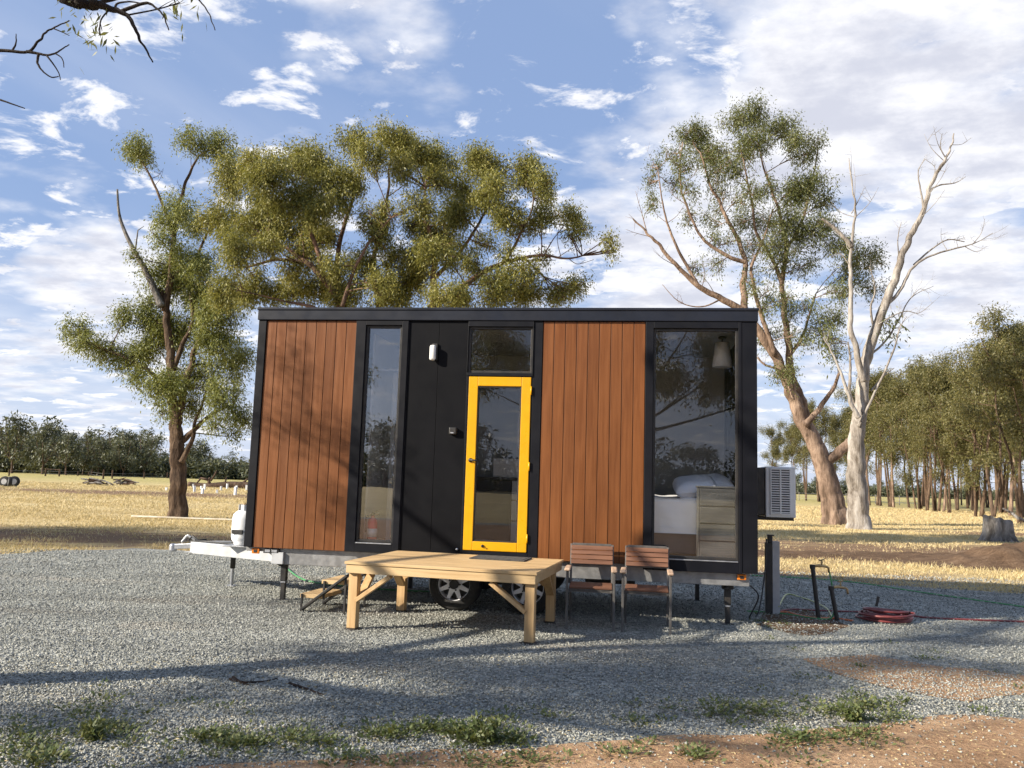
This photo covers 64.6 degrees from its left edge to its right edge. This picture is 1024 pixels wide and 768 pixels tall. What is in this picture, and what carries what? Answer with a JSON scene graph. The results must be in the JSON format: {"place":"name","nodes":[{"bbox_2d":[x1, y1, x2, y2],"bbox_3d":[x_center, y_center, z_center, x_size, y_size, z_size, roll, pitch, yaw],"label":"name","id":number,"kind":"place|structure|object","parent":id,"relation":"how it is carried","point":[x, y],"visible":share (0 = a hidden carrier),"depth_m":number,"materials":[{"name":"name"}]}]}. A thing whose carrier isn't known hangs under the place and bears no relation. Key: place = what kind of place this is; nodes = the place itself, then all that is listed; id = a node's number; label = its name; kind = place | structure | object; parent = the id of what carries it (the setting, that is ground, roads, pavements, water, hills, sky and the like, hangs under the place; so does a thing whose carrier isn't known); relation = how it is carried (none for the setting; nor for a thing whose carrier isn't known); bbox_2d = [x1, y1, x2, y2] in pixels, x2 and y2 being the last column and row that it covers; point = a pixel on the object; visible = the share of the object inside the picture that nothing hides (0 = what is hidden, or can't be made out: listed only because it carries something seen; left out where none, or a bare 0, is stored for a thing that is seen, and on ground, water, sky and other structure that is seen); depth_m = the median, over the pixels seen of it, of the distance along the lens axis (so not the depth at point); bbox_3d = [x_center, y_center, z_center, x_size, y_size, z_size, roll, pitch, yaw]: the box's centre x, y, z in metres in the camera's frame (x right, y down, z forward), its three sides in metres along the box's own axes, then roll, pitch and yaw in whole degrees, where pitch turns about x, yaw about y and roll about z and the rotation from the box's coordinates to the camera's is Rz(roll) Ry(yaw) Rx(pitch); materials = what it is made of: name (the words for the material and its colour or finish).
{"place":"outdoors","nodes":[
{"label":"outdoors","id":0,"kind":"place"},
{"bbox_2d":[0,548,1023,767],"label":"gravel pad","id":1,"kind":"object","parent":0,"point":[582,735],"visible":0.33,"depth_m":7.47,"materials":[{"name":"gravel"}]},
{"bbox_2d":[78,712,113,742],"bbox_3d":[-2.411,2.000,4.657,0.196,0.174,0.159,2,-7,0],"label":"weed plant","id":2,"kind":"object","parent":1,"relation":"on","point":[92,731],"visible":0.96,"depth_m":4.65,"materials":[{"name":"green plant"}]},
{"bbox_2d":[229,678,276,682],"bbox_3d":[-1.945,2.224,6.072,0.365,0.019,0.130,3,-7,-11],"label":"fallen twig","id":3,"kind":"object","parent":1,"relation":"on","point":[235,680],"visible":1,"depth_m":6.04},
{"bbox_2d":[300,574,366,614],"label":"entry steps","id":4,"kind":"structure","parent":1,"relation":"on","point":[330,593],"depth_m":9.23,"materials":[{"name":"brown wood"}]},
{"bbox_2d":[288,568,429,591],"bbox_3d":[-2.438,2.888,11.852,3.776,0.028,0.844,-3,-8,36],"label":"green hose","id":5,"kind":"object","parent":1,"relation":"on","point":[343,585],"visible":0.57,"depth_m":11.34,"materials":[{"name":"rubber"}]},
{"bbox_2d":[344,550,563,644],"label":"deck platform","id":6,"kind":"structure","parent":1,"relation":"on","point":[401,567],"depth_m":8.24,"materials":[{"name":"brown wood"}]},
{"bbox_2d":[469,555,531,561],"bbox_3d":[-0.122,1.939,9.023,0.620,0.016,0.400,0,-7,14],"label":"doormat","id":7,"kind":"object","parent":6,"relation":"on","point":[502,558],"visible":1,"depth_m":8.93,"materials":[{"name":"rubber"}]},
{"bbox_2d":[169,307,795,624],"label":"tiny house","id":8,"kind":"structure","parent":1,"relation":"on","point":[603,425],"depth_m":9.81,"materials":[{"name":"wood"}]},
{"bbox_2d":[231,503,246,544],"bbox_3d":[-3.566,1.865,10.778,0.321,0.545,0.328,1,-7,8],"label":"gas bottle","id":9,"kind":"object","parent":8,"relation":"on","point":[238,528],"visible":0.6,"depth_m":10.64,"materials":[{"name":"white metal"}]},
{"bbox_2d":[365,510,379,539],"bbox_3d":[-1.719,1.761,9.939,0.139,0.425,0.144,6,-8,-32],"label":"fire extinguisher","id":10,"kind":"object","parent":8,"relation":"in","point":[371,524],"visible":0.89,"depth_m":9.90,"materials":[{"name":"red paint"}]},
{"bbox_2d":[344,321,408,552],"bbox_3d":[-1.636,0.621,9.885,0.666,2.819,0.116,1,-7,8],"label":"window","id":11,"kind":"structure","parent":8,"relation":"in","point":[353,543],"depth_m":9.84,"materials":[{"name":"black metal"}]},
{"bbox_2d":[463,377,531,552],"bbox_3d":[-0.169,0.936,9.589,0.767,2.059,0.110,1,-7,8],"label":"door","id":12,"kind":"structure","parent":8,"relation":"in","point":[475,383],"depth_m":9.59,"materials":[{"name":"yellow paint"}]},
{"bbox_2d":[467,321,533,377],"bbox_3d":[-0.134,-0.422,9.809,0.800,0.672,0.108,1,-7,8],"label":"window","id":13,"kind":"structure","parent":8,"relation":"in","point":[473,325],"depth_m":9.78,"materials":[{"name":"black metal"}]},
{"bbox_2d":[493,458,517,477],"bbox_3d":[-0.032,1.196,11.498,0.420,0.258,0.388,1,-7,8],"label":"microwave","id":14,"kind":"object","parent":8,"relation":"in","point":[505,467],"visible":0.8,"depth_m":11.31,"materials":[{"name":"metal"}]},
{"bbox_2d":[643,494,726,553],"bbox_3d":[2.007,1.773,10.325,1.440,0.728,1.580,1,-7,8],"label":"bed","id":15,"kind":"object","parent":8,"relation":"on","point":[675,524],"visible":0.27,"depth_m":9.58,"materials":[{"name":"white fabric"}]},
{"bbox_2d":[672,474,716,497],"bbox_3d":[2.243,1.254,9.939,0.520,0.280,0.625,-6,-8,7],"label":"pillow","id":16,"kind":"object","parent":15,"relation":"on","point":[684,487],"visible":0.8,"depth_m":9.72,"materials":[{"name":"white fabric"}]},
{"bbox_2d":[700,473,733,488],"bbox_3d":[2.469,1.262,10.110,0.520,0.280,0.624,-5,-7,0],"label":"pillow","id":17,"kind":"object","parent":15,"relation":"on","point":[720,480],"visible":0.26,"depth_m":9.93,"materials":[{"name":"white fabric"}]},
{"bbox_2d":[643,322,741,573],"bbox_3d":[2.087,0.702,9.359,1.098,2.872,0.116,1,-7,8],"label":"window","id":18,"kind":"structure","parent":8,"relation":"in","point":[676,562],"depth_m":9.33,"materials":[{"name":"black metal"}]},
{"bbox_2d":[696,486,734,557],"bbox_3d":[2.376,1.610,9.378,0.470,0.844,0.220,1,-7,8],"label":"drawer cabinet","id":19,"kind":"object","parent":8,"relation":"on","point":[717,539],"visible":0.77,"depth_m":9.28,"materials":[{"name":"wood"}]},
{"bbox_2d":[712,336,731,368],"bbox_3d":[2.602,-0.396,10.020,0.238,0.380,0.238,1,-7,8],"label":"pendant lamp","id":20,"kind":"object","parent":8,"relation":"hanging from","point":[722,357],"visible":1,"depth_m":9.94,"materials":[{"name":"white metal"}]},
{"bbox_2d":[463,710,509,744],"bbox_3d":[-0.162,2.056,4.836,0.220,0.237,0.222,-3,-8,33],"label":"weed plant","id":21,"kind":"object","parent":1,"relation":"on","point":[481,734],"visible":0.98,"depth_m":4.82,"materials":[{"name":"green plant"}]},
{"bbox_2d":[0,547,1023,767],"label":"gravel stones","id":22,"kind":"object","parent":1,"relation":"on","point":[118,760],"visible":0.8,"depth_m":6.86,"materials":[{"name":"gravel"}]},
{"bbox_2d":[0,609,1023,767],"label":"ground weeds","id":23,"kind":"object","parent":1,"relation":"on","point":[239,737],"visible":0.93,"depth_m":4.89,"materials":[{"name":"green plant"}]},
{"bbox_2d":[1,656,1023,767],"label":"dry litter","id":24,"kind":"object","parent":1,"relation":"on","point":[518,714],"visible":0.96,"depth_m":5.29,"materials":[{"name":"brown plant"}]},
{"bbox_2d":[564,543,616,631],"bbox_3d":[0.869,2.221,8.906,0.564,0.876,0.616,1,-7,7],"label":"slatted chair","id":25,"kind":"object","parent":1,"relation":"on","point":[590,587],"visible":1,"depth_m":9.13,"materials":[{"name":"wood"}]},
{"bbox_2d":[620,545,673,634],"bbox_3d":[1.470,2.232,8.835,0.564,0.876,0.616,1,-7,10],"label":"slatted chair","id":26,"kind":"object","parent":1,"relation":"on","point":[652,590],"visible":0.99,"depth_m":9.06,"materials":[{"name":"wood"}]},
{"bbox_2d":[764,534,779,613],"bbox_3d":[3.287,2.399,10.221,0.170,0.980,0.110,1,-7,8],"label":"power post","id":27,"kind":"object","parent":1,"relation":"on","point":[772,588],"visible":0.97,"depth_m":10.17,"materials":[{"name":"black metal"}]},
{"bbox_2d":[749,539,766,617],"bbox_3d":[2.897,2.361,9.681,0.150,0.958,1.143,-1,-7,25],"label":"power lead","id":28,"kind":"object","parent":27,"relation":"attached to","point":[754,589],"visible":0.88,"depth_m":9.98,"materials":[{"name":"rubber"}]},
{"bbox_2d":[756,610,848,634],"bbox_3d":[3.470,2.815,9.598,1.729,0.001,1.132,8,-9,-40],"label":"dirt patch","id":29,"kind":"object","parent":1,"relation":"on","point":[829,625],"visible":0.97,"depth_m":9.40,"materials":[{"name":"soil"}]},
{"bbox_2d":[778,593,831,615],"bbox_3d":[3.933,2.942,10.959,0.639,0.104,1.997,0,-7,18],"label":"pale hose","id":30,"kind":"object","parent":1,"relation":"on","point":[804,598],"visible":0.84,"depth_m":11.15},
{"bbox_2d":[780,611,853,621],"bbox_3d":[3.674,2.857,9.949,0.960,0.024,0.221,-4,-9,39],"label":"orange lead","id":31,"kind":"object","parent":1,"relation":"on","point":[844,619],"visible":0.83,"depth_m":9.85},
{"bbox_2d":[810,559,829,617],"bbox_3d":[3.756,2.502,9.867,0.243,0.728,0.064,2,-7,0],"label":"garden tap","id":32,"kind":"object","parent":1,"relation":"on","point":[815,590],"visible":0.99,"depth_m":9.86,"materials":[{"name":"black metal"}]},
{"bbox_2d":[747,573,833,619],"bbox_3d":[3.442,2.572,10.033,1.040,0.595,0.142,-2,-8,28],"label":"green hose","id":33,"kind":"object","parent":32,"relation":"hanging from","point":[831,617],"visible":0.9,"depth_m":9.88,"materials":[{"name":"rubber"}]},
{"bbox_2d":[780,608,862,612],"bbox_3d":[3.994,2.907,10.345,1.417,0.039,0.311,2,-7,0],"label":"red hose","id":34,"kind":"object","parent":1,"relation":"on","point":[820,610],"visible":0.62,"depth_m":10.44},
{"bbox_2d":[828,580,848,620],"bbox_3d":[3.942,2.616,9.764,0.243,0.492,0.064,2,-7,0],"label":"garden tap","id":35,"kind":"object","parent":1,"relation":"on","point":[833,601],"visible":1,"depth_m":9.75,"materials":[{"name":"black metal"}]},
{"bbox_2d":[836,700,865,722],"bbox_3d":[2.323,2.248,5.531,0.192,0.197,0.171,-5,-9,43],"label":"weed plant","id":36,"kind":"object","parent":1,"relation":"on","point":[857,713],"visible":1,"depth_m":5.51,"materials":[{"name":"green plant"}]},
{"bbox_2d":[855,596,915,622],"bbox_3d":[4.550,2.730,9.879,0.664,0.287,0.681,2,-7,0],"label":"hose coil","id":37,"kind":"object","parent":1,"relation":"on","point":[874,614],"visible":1,"depth_m":9.71,"materials":[{"name":"red rubber"}]},
{"bbox_2d":[752,575,1023,606],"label":"green hose","id":38,"kind":"object","parent":1,"relation":"on","point":[905,589],"visible":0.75,"depth_m":12.85,"materials":[{"name":"rubber"}]},
{"bbox_2d":[804,654,1023,701],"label":"dirt patch","id":39,"kind":"object","parent":1,"relation":"on","point":[886,671],"visible":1,"depth_m":6.94,"materials":[{"name":"soil"}]},
{"bbox_2d":[909,614,1023,622],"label":"red hose","id":40,"kind":"object","parent":1,"relation":"on","point":[989,620],"visible":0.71,"depth_m":10.07,"materials":[{"name":"rubber"}]},
{"bbox_2d":[0,472,1023,593],"bbox_3d":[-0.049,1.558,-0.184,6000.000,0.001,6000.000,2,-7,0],"label":"ground","id":41,"kind":"structure","parent":0,"point":[158,481],"depth_m":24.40,"materials":[{"name":"plant"}]},
{"bbox_2d":[8,416,38,463],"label":"distant tree","id":42,"kind":"object","parent":41,"relation":"on","point":[34,431],"visible":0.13,"depth_m":151.09,"materials":[{"name":"green plant"}]},
{"bbox_2d":[0,409,47,472],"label":"distant tree","id":43,"kind":"object","parent":41,"relation":"on","point":[18,430],"visible":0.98,"depth_m":137.52,"materials":[{"name":"green plant"}]},
{"bbox_2d":[19,421,62,472],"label":"distant tree","id":44,"kind":"object","parent":41,"relation":"on","point":[44,436],"visible":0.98,"depth_m":136.94,"materials":[{"name":"green plant"}]},
{"bbox_2d":[15,415,71,471],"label":"distant tree","id":45,"kind":"object","parent":41,"relation":"on","point":[50,421],"visible":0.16,"depth_m":146.81,"materials":[{"name":"green plant"}]},
{"bbox_2d":[45,433,87,474],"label":"distant tree","id":46,"kind":"object","parent":41,"relation":"on","point":[65,450],"visible":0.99,"depth_m":134.58,"materials":[{"name":"green plant"}]},
{"bbox_2d":[72,436,93,474],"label":"distant tree","id":47,"kind":"object","parent":41,"relation":"on","point":[83,447],"visible":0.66,"depth_m":144.36,"materials":[{"name":"green plant"}]},
{"bbox_2d":[8,468,167,478],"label":"paddock fence","id":48,"kind":"object","parent":41,"relation":"on","point":[103,473],"visible":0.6,"depth_m":116.69,"materials":[{"name":"wood"}]},
{"bbox_2d":[77,424,110,474],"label":"distant tree","id":49,"kind":"object","parent":41,"relation":"on","point":[85,459],"visible":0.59,"depth_m":144.44,"materials":[{"name":"green plant"}]},
{"bbox_2d":[81,477,112,484],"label":"branch heap","id":50,"kind":"object","parent":41,"relation":"on","point":[90,480],"visible":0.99,"depth_m":68.13,"materials":[{"name":"wood"}]},
{"bbox_2d":[86,436,115,475],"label":"distant tree","id":51,"kind":"object","parent":41,"relation":"on","point":[101,445],"visible":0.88,"depth_m":137.52,"materials":[{"name":"green plant"}]},
{"bbox_2d":[0,0,214,108],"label":"overhanging gum","id":52,"kind":"object","parent":41,"relation":"on","point":[93,5],"visible":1,"depth_m":7.20,"materials":[{"name":"green plant"}]},
{"bbox_2d":[100,435,143,476],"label":"distant tree","id":53,"kind":"object","parent":41,"relation":"on","point":[111,459],"visible":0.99,"depth_m":136.71,"materials":[{"name":"green plant"}]},
{"bbox_2d":[99,425,145,475],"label":"distant tree","id":54,"kind":"object","parent":41,"relation":"on","point":[125,434],"visible":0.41,"depth_m":144.90,"materials":[{"name":"green plant"}]},
{"bbox_2d":[106,477,138,484],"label":"branch heap","id":55,"kind":"object","parent":41,"relation":"on","point":[125,481],"visible":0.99,"depth_m":71.62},
{"bbox_2d":[116,435,150,476],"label":"distant tree","id":56,"kind":"object","parent":41,"relation":"on","point":[134,448],"visible":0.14,"depth_m":145.85,"materials":[{"name":"green plant"}]},
{"bbox_2d":[131,424,160,476],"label":"distant tree","id":57,"kind":"object","parent":41,"relation":"on","point":[147,455],"visible":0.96,"depth_m":139.07,"materials":[{"name":"green plant"}]},
{"bbox_2d":[54,113,256,516],"bbox_3d":[-11.613,-2.137,27.068,7.440,13.388,3.984,2,-7,0],"label":"gum tree","id":58,"kind":"object","parent":41,"relation":"on","point":[174,274],"visible":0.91,"depth_m":26.57,"materials":[{"name":"green plant"}]},
{"bbox_2d":[144,431,169,460],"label":"distant tree","id":59,"kind":"object","parent":41,"relation":"on","point":[158,441],"visible":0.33,"depth_m":177.83,"materials":[{"name":"green plant"}]},
{"bbox_2d":[131,515,231,520],"bbox_3d":[-10.186,4.199,25.314,3.477,0.082,0.128,2,-7,1],"label":"white pipe","id":60,"kind":"object","parent":41,"relation":"on","point":[167,517],"visible":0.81,"depth_m":25.30,"materials":[{"name":"plastic"}]},
{"bbox_2d":[184,443,206,462],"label":"distant tree","id":61,"kind":"object","parent":41,"relation":"on","point":[195,454],"visible":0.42,"depth_m":190.29,"materials":[{"name":"green plant"}]},
{"bbox_2d":[192,438,218,461],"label":"distant tree","id":62,"kind":"object","parent":41,"relation":"on","point":[204,449],"visible":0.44,"depth_m":193.04,"materials":[{"name":"green plant"}]},
{"bbox_2d":[187,470,247,488],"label":"fallen branch","id":63,"kind":"object","parent":41,"relation":"on","point":[242,484],"visible":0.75,"depth_m":73.79,"materials":[{"name":"wood"}]},
{"bbox_2d":[189,108,622,318],"bbox_3d":[-3.096,-1.812,21.854,12.084,11.912,4.531,2,-7,0],"label":"spreading gum","id":64,"kind":"object","parent":41,"relation":"on","point":[267,223],"visible":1,"depth_m":21.64,"materials":[{"name":"green plant"}]},
{"bbox_2d":[0,446,1023,500],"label":"scrub","id":65,"kind":"object","parent":41,"relation":"on","point":[235,470],"visible":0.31,"depth_m":147.45,"materials":[{"name":"plant"}]},
{"bbox_2d":[626,87,896,524],"bbox_3d":[11.891,-3.570,37.955,13.230,20.446,5.707,2,-7,0],"label":"leaning gum","id":66,"kind":"object","parent":41,"relation":"on","point":[833,505],"visible":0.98,"depth_m":37.62,"materials":[{"name":"green plant"}]},
{"bbox_2d":[757,422,792,466],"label":"woodland gum","id":67,"kind":"object","parent":41,"relation":"on","point":[774,451],"visible":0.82,"depth_m":118.97,"materials":[{"name":"green plant"}]},
{"bbox_2d":[775,420,807,481],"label":"woodland gum","id":68,"kind":"object","parent":41,"relation":"on","point":[784,452],"visible":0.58,"depth_m":112.31,"materials":[{"name":"green plant"}]},
{"bbox_2d":[788,398,818,500],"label":"woodland gum","id":69,"kind":"object","parent":41,"relation":"on","point":[796,436],"visible":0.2,"depth_m":109.87,"materials":[{"name":"green plant"}]},
{"bbox_2d":[794,400,837,501],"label":"woodland gum","id":70,"kind":"object","parent":41,"relation":"on","point":[823,422],"visible":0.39,"depth_m":103.45,"materials":[{"name":"green plant"}]},
{"bbox_2d":[823,410,845,473],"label":"woodland gum","id":71,"kind":"object","parent":41,"relation":"on","point":[833,436],"visible":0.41,"depth_m":124.31,"materials":[{"name":"green plant"}]},
{"bbox_2d":[832,400,870,466],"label":"woodland gum","id":72,"kind":"object","parent":41,"relation":"on","point":[845,411],"visible":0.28,"depth_m":103.62,"materials":[{"name":"green plant"}]},
{"bbox_2d":[833,382,885,478],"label":"woodland gum","id":73,"kind":"object","parent":41,"relation":"on","point":[839,393],"visible":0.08,"depth_m":95.23,"materials":[{"name":"green plant"}]},
{"bbox_2d":[848,414,902,505],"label":"woodland gum","id":74,"kind":"object","parent":41,"relation":"on","point":[877,481],"visible":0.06,"depth_m":89.55,"materials":[{"name":"green plant"}]},
{"bbox_2d":[842,365,911,506],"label":"woodland gum","id":75,"kind":"object","parent":41,"relation":"on","point":[873,380],"visible":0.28,"depth_m":83.61,"materials":[{"name":"green plant"}]},
{"bbox_2d":[847,367,907,505],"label":"woodland gum","id":76,"kind":"object","parent":41,"relation":"on","point":[873,434],"visible":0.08,"depth_m":87.92,"materials":[{"name":"green plant"}]},
{"bbox_2d":[866,373,911,506],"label":"woodland gum","id":77,"kind":"object","parent":41,"relation":"on","point":[891,460],"visible":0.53,"depth_m":81.84,"materials":[{"name":"green plant"}]},
{"bbox_2d":[758,542,1023,572],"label":"dirt mound","id":78,"kind":"object","parent":41,"relation":"on","point":[1007,555],"visible":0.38,"depth_m":18.27,"materials":[{"name":"soil"}]},
{"bbox_2d":[880,395,914,507],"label":"woodland gum","id":79,"kind":"object","parent":41,"relation":"on","point":[907,496],"visible":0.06,"depth_m":83.86,"materials":[{"name":"green plant"}]},
{"bbox_2d":[872,379,943,508],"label":"woodland gum","id":80,"kind":"object","parent":41,"relation":"on","point":[900,406],"visible":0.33,"depth_m":76.25,"materials":[{"name":"green plant"}]},
{"bbox_2d":[810,127,1006,529],"bbox_3d":[17.116,-2.559,34.240,8.850,17.680,2.679,2,-7,0],"label":"white gum","id":81,"kind":"object","parent":41,"relation":"on","point":[857,514],"visible":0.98,"depth_m":34.07,"materials":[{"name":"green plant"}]},
{"bbox_2d":[885,373,954,508],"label":"woodland gum","id":82,"kind":"object","parent":41,"relation":"on","point":[903,477],"visible":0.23,"depth_m":75.49,"materials":[{"name":"green plant"}]},
{"bbox_2d":[898,357,947,510],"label":"woodland gum","id":83,"kind":"object","parent":41,"relation":"on","point":[927,488],"visible":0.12,"depth_m":71.65,"materials":[{"name":"green plant"}]},
{"bbox_2d":[885,354,969,511],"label":"woodland gum","id":84,"kind":"object","parent":41,"relation":"on","point":[930,384],"visible":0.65,"depth_m":68.45,"materials":[{"name":"green plant"}]},
{"bbox_2d":[900,349,958,506],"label":"woodland gum","id":85,"kind":"object","parent":41,"relation":"on","point":[939,358],"visible":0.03,"depth_m":90.82,"materials":[{"name":"green plant"}]},
{"bbox_2d":[905,385,985,512],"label":"woodland gum","id":86,"kind":"object","parent":41,"relation":"on","point":[932,421],"visible":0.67,"depth_m":65.73,"materials":[{"name":"green plant"}]},
{"bbox_2d":[923,374,970,510],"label":"woodland gum","id":87,"kind":"object","parent":41,"relation":"on","point":[944,505],"visible":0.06,"depth_m":69.39,"materials":[{"name":"green plant"}]},
{"bbox_2d":[926,430,970,510],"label":"woodland gum","id":88,"kind":"object","parent":41,"relation":"on","point":[956,497],"visible":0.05,"depth_m":75.44,"materials":[{"name":"green plant"}]},
{"bbox_2d":[964,460,971,507],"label":"woodland gum","id":89,"kind":"object","parent":41,"relation":"on","point":[967,501],"depth_m":89.22,"materials":[{"name":"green plant"}]},
{"bbox_2d":[955,362,993,510],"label":"woodland gum","id":90,"kind":"object","parent":41,"relation":"on","point":[972,501],"visible":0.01,"depth_m":73.37,"materials":[{"name":"green plant"}]},
{"bbox_2d":[926,356,1023,516],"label":"woodland gum","id":91,"kind":"object","parent":41,"relation":"on","point":[956,377],"visible":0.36,"depth_m":56.41,"materials":[{"name":"green plant"}]},
{"bbox_2d":[941,364,1023,513],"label":"woodland gum","id":92,"kind":"object","parent":41,"relation":"on","point":[980,493],"visible":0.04,"depth_m":66.18,"materials":[{"name":"green plant"}]},
{"bbox_2d":[942,324,1023,523],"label":"woodland gum","id":93,"kind":"object","parent":41,"relation":"on","point":[997,373],"visible":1,"depth_m":46.13,"materials":[{"name":"green plant"}]},
{"bbox_2d":[944,338,1023,516],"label":"woodland gum","id":94,"kind":"object","parent":41,"relation":"on","point":[974,477],"visible":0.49,"depth_m":55.41,"materials":[{"name":"green plant"}]},
{"bbox_2d":[947,301,1023,516],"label":"woodland gum","id":95,"kind":"object","parent":41,"relation":"on","point":[997,328],"visible":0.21,"depth_m":58.97,"materials":[{"name":"green plant"}]},
{"bbox_2d":[977,427,1005,507],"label":"woodland gum","id":96,"kind":"object","parent":41,"relation":"on","point":[986,503],"visible":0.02,"depth_m":97.23,"materials":[{"name":"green plant"}]},
{"bbox_2d":[964,410,1023,512],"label":"woodland gum","id":97,"kind":"object","parent":41,"relation":"on","point":[1002,490],"visible":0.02,"depth_m":69.61,"materials":[{"name":"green plant"}]},
{"bbox_2d":[985,429,1004,509],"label":"woodland gum","id":98,"kind":"object","parent":41,"relation":"on","point":[995,472],"depth_m":83.41,"materials":[{"name":"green plant"}]},
{"bbox_2d":[978,514,1018,542],"bbox_3d":[16.647,4.933,27.645,1.354,0.930,1.324,2,-7,0],"label":"tree stump","id":99,"kind":"object","parent":41,"relation":"on","point":[994,529],"visible":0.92,"depth_m":27.26,"materials":[{"name":"wood"}]},
{"bbox_2d":[974,326,1023,515],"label":"woodland gum","id":100,"kind":"object","parent":41,"relation":"on","point":[1011,499],"visible":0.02,"depth_m":61.28,"materials":[{"name":"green plant"}]},
{"bbox_2d":[0,0,1023,490],"label":"sky","id":101,"kind":"structure","parent":0,"point":[595,83],"materials":[{"name":"blue"}]},
{"bbox_2d":[190,714,1023,767],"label":"dirt strip","id":102,"kind":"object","parent":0,"point":[846,753],"visible":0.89,"depth_m":4.80,"materials":[{"name":"soil"}]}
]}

